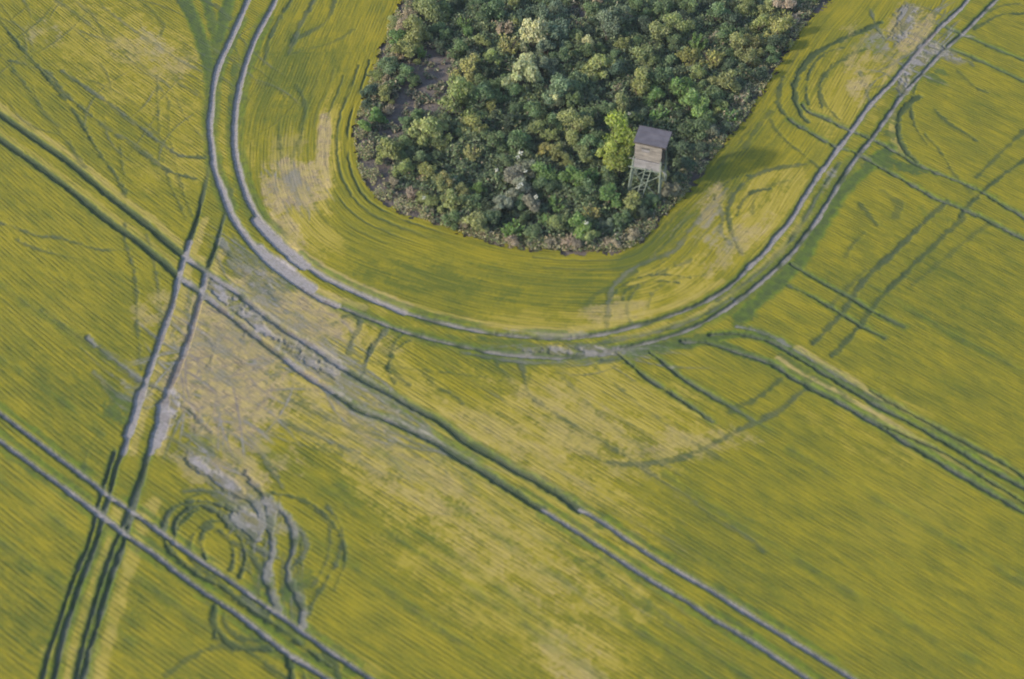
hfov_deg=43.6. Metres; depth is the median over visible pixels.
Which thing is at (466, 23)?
bush
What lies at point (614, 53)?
bush
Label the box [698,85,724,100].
bush
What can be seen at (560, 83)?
bush
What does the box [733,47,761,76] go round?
bush
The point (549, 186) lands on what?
bush
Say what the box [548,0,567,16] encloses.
bush
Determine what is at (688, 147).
bush
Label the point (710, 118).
bush
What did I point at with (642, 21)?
bush
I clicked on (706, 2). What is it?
bush
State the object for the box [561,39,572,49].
bush
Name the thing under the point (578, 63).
bush
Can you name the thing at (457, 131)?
bush
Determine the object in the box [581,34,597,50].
bush
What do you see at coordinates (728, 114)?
bush
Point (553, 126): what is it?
bush
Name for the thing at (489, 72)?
bush
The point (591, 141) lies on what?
bush
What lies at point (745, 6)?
bush
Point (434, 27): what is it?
bush
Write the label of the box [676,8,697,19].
bush
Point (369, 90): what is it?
bush
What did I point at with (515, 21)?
bush
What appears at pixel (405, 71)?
bush
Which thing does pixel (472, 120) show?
bush
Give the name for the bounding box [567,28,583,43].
bush
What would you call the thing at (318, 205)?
barley crop
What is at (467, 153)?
bush
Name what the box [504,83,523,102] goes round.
bush
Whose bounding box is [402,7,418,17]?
bush
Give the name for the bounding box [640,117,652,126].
bush
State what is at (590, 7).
bush
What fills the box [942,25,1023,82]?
dirt track
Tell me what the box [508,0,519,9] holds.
bush
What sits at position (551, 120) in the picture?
bush
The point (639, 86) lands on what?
bush
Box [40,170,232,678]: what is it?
dirt track
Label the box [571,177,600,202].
bush
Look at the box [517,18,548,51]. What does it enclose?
bush
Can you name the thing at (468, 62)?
bush
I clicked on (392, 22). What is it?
bush
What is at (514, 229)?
bush
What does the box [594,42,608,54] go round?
bush
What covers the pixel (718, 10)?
bush
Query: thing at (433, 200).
bush
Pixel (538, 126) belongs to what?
bush
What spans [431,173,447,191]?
bush
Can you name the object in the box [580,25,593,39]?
bush
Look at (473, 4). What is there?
bush
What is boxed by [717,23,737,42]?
bush
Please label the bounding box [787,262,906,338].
dirt track
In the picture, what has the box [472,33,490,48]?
bush
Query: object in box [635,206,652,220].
bush
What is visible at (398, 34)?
bush
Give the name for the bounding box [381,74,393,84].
bush
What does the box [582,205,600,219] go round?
bush
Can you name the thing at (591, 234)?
bush
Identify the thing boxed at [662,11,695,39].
bush
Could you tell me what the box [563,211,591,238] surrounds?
bush
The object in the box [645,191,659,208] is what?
bush
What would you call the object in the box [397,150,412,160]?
bush
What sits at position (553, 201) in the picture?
bush
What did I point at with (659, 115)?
bush
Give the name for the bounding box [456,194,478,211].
bush
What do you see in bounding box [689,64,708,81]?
bush
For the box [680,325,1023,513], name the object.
dirt track
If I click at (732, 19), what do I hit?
bush
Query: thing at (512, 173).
bush
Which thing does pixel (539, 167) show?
bush
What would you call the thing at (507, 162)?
bush
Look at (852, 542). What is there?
barley crop
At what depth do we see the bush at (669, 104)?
102.03 m
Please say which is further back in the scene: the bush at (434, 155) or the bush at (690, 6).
the bush at (690, 6)
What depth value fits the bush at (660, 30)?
107.21 m
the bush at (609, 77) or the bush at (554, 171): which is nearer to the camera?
the bush at (554, 171)
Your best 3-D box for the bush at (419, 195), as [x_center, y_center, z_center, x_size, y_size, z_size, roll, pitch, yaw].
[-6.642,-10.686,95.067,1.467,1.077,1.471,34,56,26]
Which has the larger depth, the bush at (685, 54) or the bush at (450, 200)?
the bush at (685, 54)
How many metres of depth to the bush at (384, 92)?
102.37 m
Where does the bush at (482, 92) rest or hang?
on the ground at (403, 98)
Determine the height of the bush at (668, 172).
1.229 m
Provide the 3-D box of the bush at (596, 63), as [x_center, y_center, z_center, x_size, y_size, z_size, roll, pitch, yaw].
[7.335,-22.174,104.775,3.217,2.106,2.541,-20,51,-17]
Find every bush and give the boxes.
[357,119,371,133]
[360,83,378,99]
[361,98,376,108]
[367,70,382,80]
[368,107,388,123]
[375,137,403,164]
[377,55,401,76]
[378,85,394,105]
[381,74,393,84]
[386,14,397,28]
[388,29,408,44]
[390,39,421,64]
[392,158,416,176]
[395,15,411,30]
[396,63,414,84]
[397,134,414,153]
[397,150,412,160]
[398,116,410,129]
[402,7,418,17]
[402,13,432,47]
[407,74,420,87]
[408,113,441,147]
[410,108,424,121]
[412,0,451,21]
[413,150,431,166]
[414,144,430,152]
[415,190,431,204]
[416,44,426,57]
[416,162,436,184]
[422,194,441,207]
[428,122,452,149]
[429,21,446,33]
[430,150,441,163]
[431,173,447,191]
[434,40,445,54]
[435,170,453,191]
[437,188,464,213]
[438,0,456,13]
[438,73,475,116]
[439,28,451,40]
[440,113,451,121]
[441,209,460,230]
[447,38,468,61]
[449,0,463,10]
[450,52,481,85]
[452,128,463,139]
[454,182,470,195]
[456,113,488,133]
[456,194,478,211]
[457,15,471,27]
[458,208,489,233]
[462,49,480,58]
[462,143,481,161]
[463,25,473,37]
[463,80,496,117]
[464,193,483,212]
[468,0,479,10]
[468,181,486,195]
[471,72,489,83]
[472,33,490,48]
[476,0,504,29]
[479,197,495,212]
[480,130,506,152]
[481,209,501,230]
[482,48,502,66]
[483,67,497,78]
[483,98,497,111]
[484,78,501,89]
[489,194,513,212]
[491,87,506,109]
[491,109,500,118]
[494,19,514,34]
[496,152,514,166]
[497,33,519,56]
[497,72,512,83]
[500,112,522,133]
[500,216,524,236]
[501,57,543,90]
[503,164,526,188]
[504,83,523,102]
[505,132,533,152]
[505,176,538,202]
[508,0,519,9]
[509,103,522,113]
[509,129,531,152]
[510,18,518,28]
[514,192,525,213]
[515,6,534,26]
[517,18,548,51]
[517,52,537,64]
[517,100,527,113]
[517,159,536,184]
[518,211,529,226]
[522,194,541,214]
[523,99,541,121]
[523,224,542,242]
[526,142,536,153]
[528,120,546,140]
[529,80,548,94]
[529,161,557,182]
[530,2,555,34]
[532,176,557,198]
[534,105,549,123]
[535,39,555,53]
[535,56,558,76]
[536,142,551,158]
[538,212,550,226]
[541,72,575,108]
[542,112,565,131]
[542,129,559,143]
[543,17,571,47]
[544,164,560,179]
[545,214,567,236]
[546,93,565,112]
[546,142,565,160]
[547,118,559,130]
[547,193,564,212]
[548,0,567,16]
[549,45,576,70]
[556,179,570,196]
[557,107,594,137]
[558,165,588,186]
[559,152,573,168]
[560,91,583,110]
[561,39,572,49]
[561,232,576,249]
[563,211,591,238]
[564,129,583,147]
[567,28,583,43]
[568,70,596,93]
[571,42,596,59]
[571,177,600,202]
[573,61,584,71]
[573,144,594,170]
[575,132,604,157]
[577,107,598,126]
[579,233,588,246]
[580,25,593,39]
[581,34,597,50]
[581,53,617,81]
[582,1,600,15]
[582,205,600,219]
[585,228,600,241]
[586,167,600,184]
[588,17,601,27]
[591,130,605,138]
[593,101,616,124]
[594,9,621,44]
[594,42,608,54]
[594,221,604,230]
[595,139,618,156]
[598,182,622,207]
[599,75,611,84]
[600,153,631,177]
[600,166,620,185]
[601,217,615,230]
[602,4,633,23]
[602,109,636,156]
[603,59,627,80]
[609,49,622,59]
[612,208,632,231]
[613,36,632,56]
[614,92,631,113]
[617,143,633,163]
[620,111,643,124]
[623,190,642,218]
[626,228,644,241]
[629,0,642,15]
[629,66,651,105]
[630,43,654,67]
[633,35,642,43]
[634,107,648,120]
[635,15,653,33]
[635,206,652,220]
[636,197,654,216]
[638,6,656,19]
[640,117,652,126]
[641,84,665,108]
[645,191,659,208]
[646,66,674,90]
[647,20,672,48]
[648,54,660,69]
[649,103,670,122]
[649,149,672,163]
[651,201,663,210]
[653,0,674,21]
[656,169,669,186]
[659,53,678,67]
[661,182,683,198]
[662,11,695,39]
[663,100,677,108]
[666,33,681,51]
[668,108,685,127]
[668,139,695,155]
[669,76,694,103]
[670,171,686,184]
[672,88,709,117]
[675,47,699,69]
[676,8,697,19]
[677,0,699,16]
[677,117,711,139]
[677,156,697,172]
[688,32,707,50]
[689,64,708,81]
[691,79,708,92]
[692,141,713,159]
[696,110,716,126]
[698,48,725,69]
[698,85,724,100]
[702,0,722,6]
[702,123,719,143]
[706,2,730,23]
[706,69,741,100]
[712,99,728,115]
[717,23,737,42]
[720,13,743,28]
[720,57,739,74]
[720,121,730,133]
[722,108,737,122]
[725,47,735,58]
[729,31,746,56]
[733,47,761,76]
[734,0,757,16]
[736,27,745,35]
[741,33,766,51]
[746,12,770,38]
[749,66,767,82]
[754,47,767,60]
[756,0,777,14]
[763,15,794,46]
[763,45,781,57]
[764,55,778,64]
[766,34,789,52]
[771,0,800,19]
[777,10,793,23]
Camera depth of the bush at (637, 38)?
107.47 m
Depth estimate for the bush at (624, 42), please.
107.13 m
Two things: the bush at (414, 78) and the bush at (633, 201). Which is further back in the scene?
the bush at (414, 78)
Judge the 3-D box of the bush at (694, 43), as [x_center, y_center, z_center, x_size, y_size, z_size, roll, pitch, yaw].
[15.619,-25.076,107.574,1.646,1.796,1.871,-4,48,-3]
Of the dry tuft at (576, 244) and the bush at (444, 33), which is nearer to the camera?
the dry tuft at (576, 244)
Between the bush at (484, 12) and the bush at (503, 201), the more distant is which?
the bush at (484, 12)
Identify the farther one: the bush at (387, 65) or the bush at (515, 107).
the bush at (387, 65)
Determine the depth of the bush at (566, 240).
91.65 m
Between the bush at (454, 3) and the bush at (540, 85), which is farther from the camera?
the bush at (454, 3)
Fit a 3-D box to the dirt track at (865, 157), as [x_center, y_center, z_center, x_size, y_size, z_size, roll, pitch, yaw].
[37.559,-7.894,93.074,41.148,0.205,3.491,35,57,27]
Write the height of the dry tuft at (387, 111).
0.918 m
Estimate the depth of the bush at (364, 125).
99.80 m
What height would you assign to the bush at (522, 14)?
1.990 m
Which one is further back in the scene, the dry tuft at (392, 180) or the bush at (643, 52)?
the bush at (643, 52)
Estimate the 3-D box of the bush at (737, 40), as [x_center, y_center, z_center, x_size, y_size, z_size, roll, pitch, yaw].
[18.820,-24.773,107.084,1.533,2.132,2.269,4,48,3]
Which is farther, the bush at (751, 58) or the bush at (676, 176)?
the bush at (751, 58)
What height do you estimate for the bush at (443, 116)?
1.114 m
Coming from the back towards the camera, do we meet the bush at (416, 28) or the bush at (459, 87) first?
the bush at (416, 28)
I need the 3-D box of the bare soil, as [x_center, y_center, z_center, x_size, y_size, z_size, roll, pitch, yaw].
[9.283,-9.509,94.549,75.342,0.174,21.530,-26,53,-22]
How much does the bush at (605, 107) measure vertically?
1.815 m
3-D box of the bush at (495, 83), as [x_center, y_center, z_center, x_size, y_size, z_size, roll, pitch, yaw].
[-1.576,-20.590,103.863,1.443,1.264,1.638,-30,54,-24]
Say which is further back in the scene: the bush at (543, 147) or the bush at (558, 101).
the bush at (558, 101)
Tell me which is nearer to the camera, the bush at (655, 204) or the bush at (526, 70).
the bush at (655, 204)
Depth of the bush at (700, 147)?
98.20 m
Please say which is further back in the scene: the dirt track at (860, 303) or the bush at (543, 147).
the bush at (543, 147)
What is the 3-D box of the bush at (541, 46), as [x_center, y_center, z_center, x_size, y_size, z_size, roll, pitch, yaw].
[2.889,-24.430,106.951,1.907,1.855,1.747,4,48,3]
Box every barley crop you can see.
[0,0,1023,678]
[238,0,964,335]
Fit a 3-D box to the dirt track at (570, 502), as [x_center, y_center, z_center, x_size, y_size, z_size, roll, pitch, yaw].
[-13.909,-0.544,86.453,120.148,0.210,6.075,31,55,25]
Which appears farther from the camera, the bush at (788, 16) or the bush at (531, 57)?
the bush at (788, 16)
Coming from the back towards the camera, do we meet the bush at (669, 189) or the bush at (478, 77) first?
the bush at (478, 77)
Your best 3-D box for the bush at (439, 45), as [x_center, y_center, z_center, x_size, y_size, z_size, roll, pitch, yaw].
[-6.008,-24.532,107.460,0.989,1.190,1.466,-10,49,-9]
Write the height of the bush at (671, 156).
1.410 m
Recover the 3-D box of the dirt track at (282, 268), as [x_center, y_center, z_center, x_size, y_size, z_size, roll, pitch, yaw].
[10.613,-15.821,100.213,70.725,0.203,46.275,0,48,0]
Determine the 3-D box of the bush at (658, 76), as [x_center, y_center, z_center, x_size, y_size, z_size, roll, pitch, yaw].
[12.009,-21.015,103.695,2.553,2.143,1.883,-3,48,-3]
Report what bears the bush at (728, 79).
on the ground at (403, 98)
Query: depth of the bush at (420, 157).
97.33 m
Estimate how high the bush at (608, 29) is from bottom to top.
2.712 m
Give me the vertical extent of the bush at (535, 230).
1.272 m
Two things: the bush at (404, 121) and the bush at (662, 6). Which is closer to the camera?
the bush at (404, 121)
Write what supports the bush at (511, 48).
on the ground at (403, 98)
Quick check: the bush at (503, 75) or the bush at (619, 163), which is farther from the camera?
the bush at (503, 75)
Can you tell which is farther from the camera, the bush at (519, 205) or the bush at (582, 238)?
the bush at (519, 205)
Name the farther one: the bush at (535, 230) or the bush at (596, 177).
the bush at (596, 177)
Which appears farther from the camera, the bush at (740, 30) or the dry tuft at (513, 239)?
the bush at (740, 30)
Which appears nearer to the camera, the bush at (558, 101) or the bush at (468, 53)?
the bush at (558, 101)
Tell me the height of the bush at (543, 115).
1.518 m
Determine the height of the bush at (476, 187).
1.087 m
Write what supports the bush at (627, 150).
on the ground at (403, 98)
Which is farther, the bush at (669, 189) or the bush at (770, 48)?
the bush at (770, 48)
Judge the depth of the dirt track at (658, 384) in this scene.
83.16 m
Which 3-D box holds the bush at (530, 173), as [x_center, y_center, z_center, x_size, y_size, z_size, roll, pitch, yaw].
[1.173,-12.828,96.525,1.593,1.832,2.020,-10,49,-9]
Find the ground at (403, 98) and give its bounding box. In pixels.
[351,0,831,255]
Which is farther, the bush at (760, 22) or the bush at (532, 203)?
the bush at (760, 22)
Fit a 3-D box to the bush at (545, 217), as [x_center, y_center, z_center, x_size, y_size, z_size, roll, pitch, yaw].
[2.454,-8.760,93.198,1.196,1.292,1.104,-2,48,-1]
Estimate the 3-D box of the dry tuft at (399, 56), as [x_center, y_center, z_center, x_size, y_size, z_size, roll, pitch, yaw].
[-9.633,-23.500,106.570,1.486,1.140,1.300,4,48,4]
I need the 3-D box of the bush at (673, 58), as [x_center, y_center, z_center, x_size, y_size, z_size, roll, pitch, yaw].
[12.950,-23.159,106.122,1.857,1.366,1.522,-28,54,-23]
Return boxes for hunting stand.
[627,125,671,199]
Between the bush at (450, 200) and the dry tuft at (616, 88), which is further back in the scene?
the dry tuft at (616, 88)
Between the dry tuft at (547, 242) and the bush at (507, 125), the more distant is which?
the bush at (507, 125)
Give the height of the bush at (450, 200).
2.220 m
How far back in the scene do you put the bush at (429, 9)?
109.73 m
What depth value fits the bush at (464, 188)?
94.98 m
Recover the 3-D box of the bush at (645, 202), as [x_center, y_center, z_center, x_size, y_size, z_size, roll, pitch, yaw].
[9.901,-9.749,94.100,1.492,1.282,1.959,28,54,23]
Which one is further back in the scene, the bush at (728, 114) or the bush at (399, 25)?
the bush at (399, 25)
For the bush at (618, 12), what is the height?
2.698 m
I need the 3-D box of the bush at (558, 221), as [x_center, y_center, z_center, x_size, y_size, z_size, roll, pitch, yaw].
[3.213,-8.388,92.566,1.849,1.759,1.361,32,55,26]
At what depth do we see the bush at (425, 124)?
98.44 m
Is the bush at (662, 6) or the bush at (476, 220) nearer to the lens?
the bush at (476, 220)
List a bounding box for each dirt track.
[0,110,859,678]
[0,409,377,678]
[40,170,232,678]
[206,0,998,360]
[617,350,757,422]
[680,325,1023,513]
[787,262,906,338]
[788,102,1023,240]
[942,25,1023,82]
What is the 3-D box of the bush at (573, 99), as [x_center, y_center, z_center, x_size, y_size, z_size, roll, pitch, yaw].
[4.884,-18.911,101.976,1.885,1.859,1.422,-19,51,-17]
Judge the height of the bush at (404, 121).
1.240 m
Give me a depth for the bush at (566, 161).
97.06 m
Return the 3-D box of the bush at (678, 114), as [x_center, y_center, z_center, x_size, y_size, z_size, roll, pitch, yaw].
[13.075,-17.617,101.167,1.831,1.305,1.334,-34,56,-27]
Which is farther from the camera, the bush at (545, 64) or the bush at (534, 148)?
the bush at (545, 64)
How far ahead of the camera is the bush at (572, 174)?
94.95 m
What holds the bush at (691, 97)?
on the ground at (403, 98)
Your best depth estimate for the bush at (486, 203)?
93.59 m
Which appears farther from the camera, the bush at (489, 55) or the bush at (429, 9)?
the bush at (429, 9)
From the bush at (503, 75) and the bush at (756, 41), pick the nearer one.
the bush at (503, 75)
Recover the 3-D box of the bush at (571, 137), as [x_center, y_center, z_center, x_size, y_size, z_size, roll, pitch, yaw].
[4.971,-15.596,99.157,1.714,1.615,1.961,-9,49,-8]
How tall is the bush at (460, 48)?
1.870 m
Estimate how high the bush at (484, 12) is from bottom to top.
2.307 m
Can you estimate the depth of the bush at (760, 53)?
106.56 m
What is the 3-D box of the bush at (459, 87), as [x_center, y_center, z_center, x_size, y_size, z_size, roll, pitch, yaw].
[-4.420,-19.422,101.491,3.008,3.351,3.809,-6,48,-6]
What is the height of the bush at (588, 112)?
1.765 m
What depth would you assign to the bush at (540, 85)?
103.20 m
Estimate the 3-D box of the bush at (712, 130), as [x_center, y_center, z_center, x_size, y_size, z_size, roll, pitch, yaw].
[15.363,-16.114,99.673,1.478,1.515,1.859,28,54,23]
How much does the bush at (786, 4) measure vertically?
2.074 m
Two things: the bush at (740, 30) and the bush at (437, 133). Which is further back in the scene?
the bush at (740, 30)
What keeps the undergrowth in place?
on the ground at (403, 98)
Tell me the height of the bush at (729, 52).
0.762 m
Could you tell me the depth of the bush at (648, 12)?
110.46 m
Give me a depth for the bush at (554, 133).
99.19 m
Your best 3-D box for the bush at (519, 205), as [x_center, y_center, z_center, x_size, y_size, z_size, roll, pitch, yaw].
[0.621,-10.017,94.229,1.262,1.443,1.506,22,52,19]
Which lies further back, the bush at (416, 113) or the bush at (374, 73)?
the bush at (374, 73)
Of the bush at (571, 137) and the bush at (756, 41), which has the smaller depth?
the bush at (571, 137)
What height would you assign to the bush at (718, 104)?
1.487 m
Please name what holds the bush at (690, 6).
on the ground at (403, 98)
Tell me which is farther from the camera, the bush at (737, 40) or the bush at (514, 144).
the bush at (737, 40)
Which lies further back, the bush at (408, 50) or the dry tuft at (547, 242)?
the bush at (408, 50)
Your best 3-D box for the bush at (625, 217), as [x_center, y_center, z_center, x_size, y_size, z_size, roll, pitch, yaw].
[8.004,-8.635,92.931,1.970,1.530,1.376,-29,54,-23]
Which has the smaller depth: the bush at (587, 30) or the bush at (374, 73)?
the bush at (374, 73)
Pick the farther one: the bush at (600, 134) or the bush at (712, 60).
the bush at (712, 60)
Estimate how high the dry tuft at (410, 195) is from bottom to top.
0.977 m
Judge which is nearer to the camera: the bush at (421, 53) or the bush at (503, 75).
the bush at (503, 75)
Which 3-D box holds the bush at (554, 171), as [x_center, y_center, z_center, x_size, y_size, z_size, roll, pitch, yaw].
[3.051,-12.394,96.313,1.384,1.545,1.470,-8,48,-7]
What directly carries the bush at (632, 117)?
on the ground at (403, 98)
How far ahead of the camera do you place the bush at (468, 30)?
108.59 m
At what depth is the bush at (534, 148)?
98.29 m
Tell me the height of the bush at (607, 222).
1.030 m
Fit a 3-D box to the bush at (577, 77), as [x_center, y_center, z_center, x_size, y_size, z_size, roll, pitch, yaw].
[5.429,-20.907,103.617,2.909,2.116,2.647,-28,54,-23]
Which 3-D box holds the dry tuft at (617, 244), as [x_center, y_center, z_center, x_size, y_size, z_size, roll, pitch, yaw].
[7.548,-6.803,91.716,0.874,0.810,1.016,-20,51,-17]
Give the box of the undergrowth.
[362,0,821,251]
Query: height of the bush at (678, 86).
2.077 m
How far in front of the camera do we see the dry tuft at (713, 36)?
108.40 m
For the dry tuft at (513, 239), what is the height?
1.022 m
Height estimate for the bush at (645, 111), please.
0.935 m
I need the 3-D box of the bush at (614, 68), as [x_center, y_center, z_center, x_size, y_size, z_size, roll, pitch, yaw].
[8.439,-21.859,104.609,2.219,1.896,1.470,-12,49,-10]
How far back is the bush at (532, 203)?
93.43 m
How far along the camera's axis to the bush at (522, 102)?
101.87 m
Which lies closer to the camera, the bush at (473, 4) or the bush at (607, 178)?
the bush at (607, 178)
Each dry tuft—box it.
[381,103,394,115]
[388,177,398,189]
[389,49,404,59]
[406,185,416,198]
[458,214,468,229]
[503,234,519,247]
[544,238,557,249]
[569,239,582,249]
[603,236,611,246]
[610,239,620,247]
[612,83,621,92]
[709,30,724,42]
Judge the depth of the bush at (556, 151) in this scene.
97.58 m
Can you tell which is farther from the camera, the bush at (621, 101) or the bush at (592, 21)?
the bush at (592, 21)
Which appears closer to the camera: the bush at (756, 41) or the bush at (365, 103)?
the bush at (365, 103)
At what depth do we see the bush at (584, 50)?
106.17 m
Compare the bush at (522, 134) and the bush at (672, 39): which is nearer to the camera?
the bush at (522, 134)
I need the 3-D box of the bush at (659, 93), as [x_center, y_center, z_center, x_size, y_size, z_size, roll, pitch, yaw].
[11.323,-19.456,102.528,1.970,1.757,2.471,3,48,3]
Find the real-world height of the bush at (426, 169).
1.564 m
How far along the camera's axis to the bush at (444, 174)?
95.24 m
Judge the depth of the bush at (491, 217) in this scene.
92.60 m
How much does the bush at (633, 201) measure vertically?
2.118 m
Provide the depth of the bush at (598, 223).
92.94 m
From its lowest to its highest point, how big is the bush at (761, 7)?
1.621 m
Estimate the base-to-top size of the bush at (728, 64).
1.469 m
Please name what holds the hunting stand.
on the ground at (403, 98)
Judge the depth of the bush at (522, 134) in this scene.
98.38 m
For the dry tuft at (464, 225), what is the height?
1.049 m
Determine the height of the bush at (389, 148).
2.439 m
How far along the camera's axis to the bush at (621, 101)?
101.00 m
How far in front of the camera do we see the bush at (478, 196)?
93.68 m
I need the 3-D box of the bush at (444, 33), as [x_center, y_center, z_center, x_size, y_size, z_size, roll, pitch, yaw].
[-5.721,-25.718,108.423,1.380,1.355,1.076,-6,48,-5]
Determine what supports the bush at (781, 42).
on the ground at (403, 98)
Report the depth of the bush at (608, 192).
94.08 m
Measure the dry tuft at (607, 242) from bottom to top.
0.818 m
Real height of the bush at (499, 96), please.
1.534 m
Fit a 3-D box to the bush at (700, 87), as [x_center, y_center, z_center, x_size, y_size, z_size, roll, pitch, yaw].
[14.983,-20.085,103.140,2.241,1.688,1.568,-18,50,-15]
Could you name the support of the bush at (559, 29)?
on the ground at (403, 98)
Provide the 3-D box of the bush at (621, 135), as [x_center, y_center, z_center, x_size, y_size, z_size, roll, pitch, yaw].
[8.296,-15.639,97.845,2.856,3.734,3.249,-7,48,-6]
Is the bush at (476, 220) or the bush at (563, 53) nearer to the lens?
the bush at (476, 220)
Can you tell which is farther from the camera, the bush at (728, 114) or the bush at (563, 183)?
the bush at (728, 114)
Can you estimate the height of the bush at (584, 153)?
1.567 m
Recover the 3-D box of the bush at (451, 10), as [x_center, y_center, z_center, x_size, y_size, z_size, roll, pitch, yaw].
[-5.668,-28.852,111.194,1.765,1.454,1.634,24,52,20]
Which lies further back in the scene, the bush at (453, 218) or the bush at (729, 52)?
the bush at (729, 52)
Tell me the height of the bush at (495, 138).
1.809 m
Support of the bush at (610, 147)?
on the ground at (403, 98)
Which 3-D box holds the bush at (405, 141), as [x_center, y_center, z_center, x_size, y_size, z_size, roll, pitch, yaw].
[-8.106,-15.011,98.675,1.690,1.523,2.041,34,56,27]
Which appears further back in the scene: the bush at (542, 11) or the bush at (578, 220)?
the bush at (542, 11)
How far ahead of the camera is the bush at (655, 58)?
105.53 m
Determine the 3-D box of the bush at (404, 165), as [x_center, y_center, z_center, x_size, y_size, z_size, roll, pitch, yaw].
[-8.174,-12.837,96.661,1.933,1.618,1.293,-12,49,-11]
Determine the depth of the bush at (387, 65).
104.75 m
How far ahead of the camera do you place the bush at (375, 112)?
100.74 m
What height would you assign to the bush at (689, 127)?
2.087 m
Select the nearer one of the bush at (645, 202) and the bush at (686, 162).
the bush at (645, 202)
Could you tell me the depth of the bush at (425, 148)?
98.75 m
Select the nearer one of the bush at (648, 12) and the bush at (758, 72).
the bush at (758, 72)
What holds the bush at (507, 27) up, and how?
on the ground at (403, 98)
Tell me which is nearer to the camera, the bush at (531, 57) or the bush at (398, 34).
the bush at (531, 57)
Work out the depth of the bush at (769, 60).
105.74 m
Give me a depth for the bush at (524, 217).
93.25 m
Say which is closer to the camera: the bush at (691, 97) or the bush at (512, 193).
the bush at (512, 193)
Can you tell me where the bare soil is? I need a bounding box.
[156,6,961,540]
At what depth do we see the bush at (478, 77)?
104.12 m
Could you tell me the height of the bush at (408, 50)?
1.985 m
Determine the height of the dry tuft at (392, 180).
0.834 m
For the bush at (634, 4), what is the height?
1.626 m
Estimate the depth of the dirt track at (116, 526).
74.33 m
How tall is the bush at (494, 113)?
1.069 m
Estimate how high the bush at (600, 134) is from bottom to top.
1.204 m
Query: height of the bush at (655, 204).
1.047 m
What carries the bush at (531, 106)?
on the ground at (403, 98)
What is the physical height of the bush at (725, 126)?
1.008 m
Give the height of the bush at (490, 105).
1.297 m
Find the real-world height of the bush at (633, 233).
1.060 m
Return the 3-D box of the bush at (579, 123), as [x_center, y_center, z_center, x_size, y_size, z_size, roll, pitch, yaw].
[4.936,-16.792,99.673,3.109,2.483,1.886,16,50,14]
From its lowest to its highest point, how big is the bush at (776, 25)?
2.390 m

